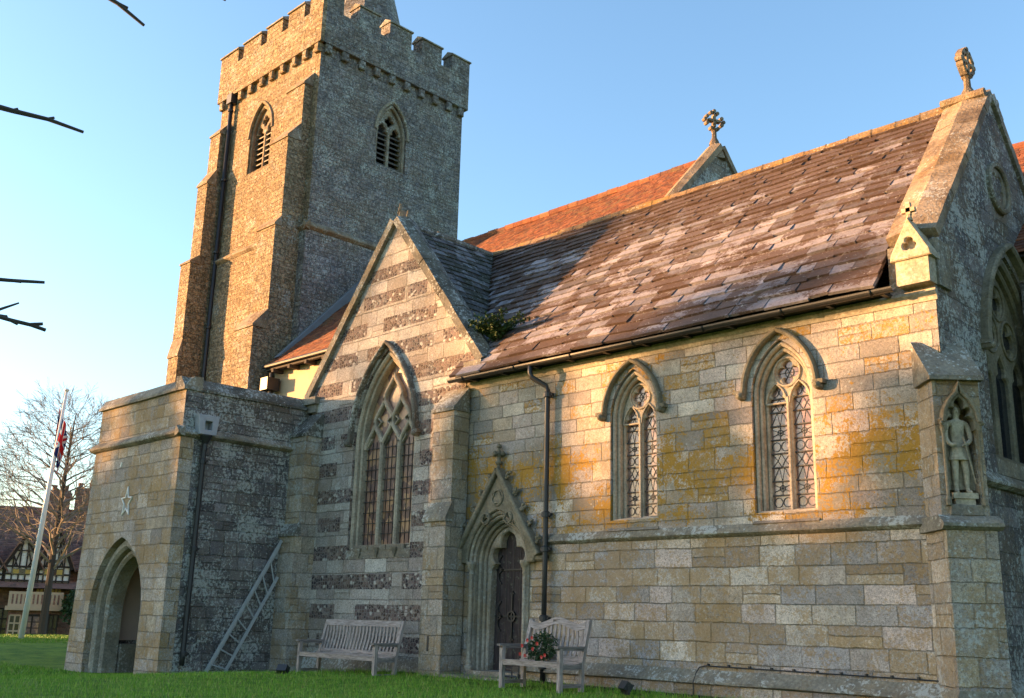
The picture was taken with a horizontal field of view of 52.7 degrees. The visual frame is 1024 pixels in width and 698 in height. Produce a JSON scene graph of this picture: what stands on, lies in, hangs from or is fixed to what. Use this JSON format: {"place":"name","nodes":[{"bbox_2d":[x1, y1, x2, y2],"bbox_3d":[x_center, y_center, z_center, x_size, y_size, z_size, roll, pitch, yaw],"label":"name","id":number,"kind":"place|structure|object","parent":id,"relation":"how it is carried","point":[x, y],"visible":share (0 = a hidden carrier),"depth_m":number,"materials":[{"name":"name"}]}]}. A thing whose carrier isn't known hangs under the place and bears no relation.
{"place":"outdoors","nodes":[
{"label":"outdoors","id":0,"kind":"place"},
{"bbox_2d":[0,635,812,697],"bbox_3d":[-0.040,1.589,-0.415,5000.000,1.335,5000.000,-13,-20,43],"label":"lawn","id":1,"kind":"structure","parent":0,"point":[50,655],"depth_m":15.36,"materials":[{"name":"green plant"}]},
{"bbox_2d":[18,388,68,638],"bbox_3d":[-16.713,5.799,36.977,0.610,8.995,0.199,2,-15,-1],"label":"flagpole","id":2,"kind":"object","parent":1,"relation":"on","point":[24,619],"visible":0.91,"depth_m":36.66,"materials":[{"name":"white metal"}]},
{"bbox_2d":[54,408,67,473],"bbox_3d":[-16.412,3.338,37.651,0.405,2.500,0.257,0,-15,4],"label":"flag","id":3,"kind":"object","parent":2,"relation":"attached to","point":[60,444],"visible":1,"depth_m":37.61,"materials":[{"name":"multicoloured fabric"}]},
{"bbox_2d":[0,483,90,634],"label":"timbered house","id":4,"kind":"structure","parent":1,"relation":"on","point":[15,565],"depth_m":52.91,"materials":[{"name":"red brick"}]},
{"bbox_2d":[0,608,7,633],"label":"window","id":5,"kind":"structure","parent":4,"relation":"in","point":[3,613],"depth_m":52.63,"materials":[{"name":"black glass"}]},
{"bbox_2d":[6,614,21,634],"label":"window","id":6,"kind":"structure","parent":4,"relation":"in","point":[13,627],"depth_m":51.10,"materials":[{"name":"white glass"}]},
{"bbox_2d":[25,614,39,634],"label":"window","id":7,"kind":"structure","parent":4,"relation":"in","point":[33,620],"depth_m":51.41,"materials":[{"name":"black glass"}]},
{"bbox_2d":[46,614,58,634],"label":"window","id":8,"kind":"structure","parent":4,"relation":"in","point":[52,623],"depth_m":51.75,"materials":[{"name":"black glass"}]},
{"bbox_2d":[0,377,109,634],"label":"birch tree","id":9,"kind":"object","parent":1,"relation":"on","point":[55,538],"visible":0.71,"depth_m":47.10,"materials":[{"name":"brown plant"}]},
{"bbox_2d":[59,588,75,624],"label":"evergreen bush","id":10,"kind":"object","parent":1,"relation":"on","point":[67,604],"visible":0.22,"depth_m":51.40,"materials":[{"name":"green plant"}]},
{"bbox_2d":[0,0,225,331],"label":"bare tree","id":11,"kind":"object","parent":1,"relation":"on","point":[17,111],"visible":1,"depth_m":5.41,"materials":[{"name":"brown plant"}]},
{"bbox_2d":[205,540,282,671],"bbox_3d":[-5.450,5.237,21.119,0.088,2.751,1.596,-13,-20,43],"label":"ladder","id":12,"kind":"object","parent":1,"relation":"on","point":[240,612],"visible":0.92,"depth_m":21.09,"materials":[{"name":"metal"}]},
{"bbox_2d":[276,664,290,673],"bbox_3d":[-3.945,5.556,17.798,0.210,0.258,0.165,-3,-15,16],"label":"floodlight","id":13,"kind":"object","parent":1,"relation":"on","point":[280,668],"visible":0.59,"depth_m":17.77,"materials":[{"name":"black metal"}]},
{"bbox_2d":[296,619,405,675],"bbox_3d":[-2.981,5.500,18.884,2.310,1.080,0.730,-12,-20,42],"label":"bench","id":14,"kind":"object","parent":1,"relation":"on","point":[376,657],"visible":0.98,"depth_m":18.99,"materials":[{"name":"grey wood"}]},
{"bbox_2d":[505,659,519,678],"bbox_3d":[-0.032,5.275,16.889,0.543,0.430,0.211,-13,-20,43],"label":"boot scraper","id":15,"kind":"object","parent":1,"relation":"on","point":[514,669],"visible":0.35,"depth_m":16.89,"materials":[{"name":"black metal"}]},
{"bbox_2d":[349,671,723,697],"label":"soil","id":16,"kind":"structure","parent":1,"relation":"on","point":[610,688],"depth_m":15.33,"materials":[{"name":"brown soil"}]},
{"bbox_2d":[64,0,1023,697],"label":"church","id":17,"kind":"structure","parent":1,"relation":"on","point":[680,426],"depth_m":18.20,"materials":[{"name":"stone"}]},
{"bbox_2d":[121,486,132,515],"bbox_3d":[-8.171,3.218,21.932,0.530,0.615,0.027,-13,-20,43],"label":"star decoration","id":18,"kind":"object","parent":17,"relation":"attached to","point":[126,509],"visible":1,"depth_m":21.95,"materials":[{"name":"white paint"}]},
{"bbox_2d":[247,100,272,173],"bbox_3d":[-8.110,-7.030,34.410,1.520,2.500,0.690,-13,-20,43],"label":"belfry window","id":19,"kind":"structure","parent":17,"relation":"in","point":[261,136],"depth_m":34.56,"materials":[{"name":"stone"}]},
{"bbox_2d":[344,340,420,558],"bbox_3d":[-2.498,2.011,21.072,2.370,4.440,0.670,-13,-20,43],"label":"window","id":20,"kind":"structure","parent":17,"relation":"in","point":[388,426],"depth_m":21.20,"materials":[{"name":"stone"}]},
{"bbox_2d":[374,101,408,173],"bbox_3d":[-4.164,-7.007,34.222,0.690,2.450,1.440,-13,-20,43],"label":"belfry window","id":21,"kind":"structure","parent":17,"relation":"in","point":[389,151],"depth_m":34.32,"materials":[{"name":"stone"}]},
{"bbox_2d":[468,306,530,341],"bbox_3d":[-0.222,-0.358,19.581,1.240,0.599,1.321,6,-15,-16],"label":"fern","id":22,"kind":"object","parent":17,"relation":"on","point":[496,328],"visible":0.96,"depth_m":19.47,"materials":[{"name":"green plant"}]},
{"bbox_2d":[459,444,542,674],"bbox_3d":[-0.163,3.634,18.177,2.167,3.950,0.577,-13,-20,43],"label":"doorway","id":23,"kind":"structure","parent":17,"relation":"in","point":[498,513],"depth_m":18.35,"materials":[{"name":"stone"}]},
{"bbox_2d":[493,533,524,670],"bbox_3d":[0.023,4.382,18.194,1.040,2.520,0.099,-13,-20,43],"label":"door","id":24,"kind":"structure","parent":17,"relation":"in","point":[508,610],"depth_m":18.24,"materials":[{"name":"brown wood"}]},
{"bbox_2d":[595,358,667,531],"bbox_3d":[2.018,1.565,16.591,1.390,2.855,0.560,-13,-20,43],"label":"window","id":25,"kind":"structure","parent":17,"relation":"in","point":[635,411],"depth_m":16.72,"materials":[{"name":"stone"}]},
{"bbox_2d":[733,327,826,524],"bbox_3d":[3.920,1.118,14.757,1.430,2.885,0.560,-13,-20,43],"label":"window","id":26,"kind":"structure","parent":17,"relation":"in","point":[786,477],"depth_m":14.86,"materials":[{"name":"stone"}]},
{"bbox_2d":[692,664,938,694],"bbox_3d":[3.905,4.448,13.496,3.609,0.505,0.198,-13,-20,43],"label":"cable","id":27,"kind":"object","parent":17,"relation":"attached to","point":[841,673],"visible":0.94,"depth_m":13.57,"materials":[{"name":"black metal"}]},
{"bbox_2d":[945,403,978,504],"bbox_3d":[5.521,1.284,12.735,0.403,1.289,0.240,1,-15,0],"label":"statue","id":28,"kind":"object","parent":17,"relation":"on","point":[960,470],"visible":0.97,"depth_m":12.71,"materials":[{"name":"stone"}]},
{"bbox_2d":[980,242,1023,465],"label":"window","id":29,"kind":"structure","parent":17,"relation":"in","point":[1001,309],"depth_m":15.43,"materials":[{"name":"stone"}]},
{"bbox_2d":[497,617,591,693],"bbox_3d":[0.475,4.550,15.370,0.730,1.110,1.290,15,-20,-41],"label":"bench","id":30,"kind":"object","parent":1,"relation":"on","point":[560,664],"visible":0.84,"depth_m":15.35,"materials":[{"name":"grey wood"}]},
{"bbox_2d":[519,630,559,660],"bbox_3d":[0.435,4.470,15.479,0.685,0.523,0.307,-13,-20,43],"label":"wreath","id":31,"kind":"object","parent":30,"relation":"on","point":[543,654],"visible":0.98,"depth_m":15.46,"materials":[{"name":"green plant"}]},
{"bbox_2d":[618,680,633,694],"bbox_3d":[1.588,4.765,14.441,0.165,0.258,0.210,7,-16,-21],"label":"floodlight","id":32,"kind":"object","parent":1,"relation":"on","point":[626,687],"visible":1,"depth_m":14.39,"materials":[{"name":"black metal"}]},
{"bbox_2d":[0,0,1023,509],"label":"sky","id":33,"kind":"structure","parent":0,"point":[569,101],"materials":[{"name":"blue"}]}
]}

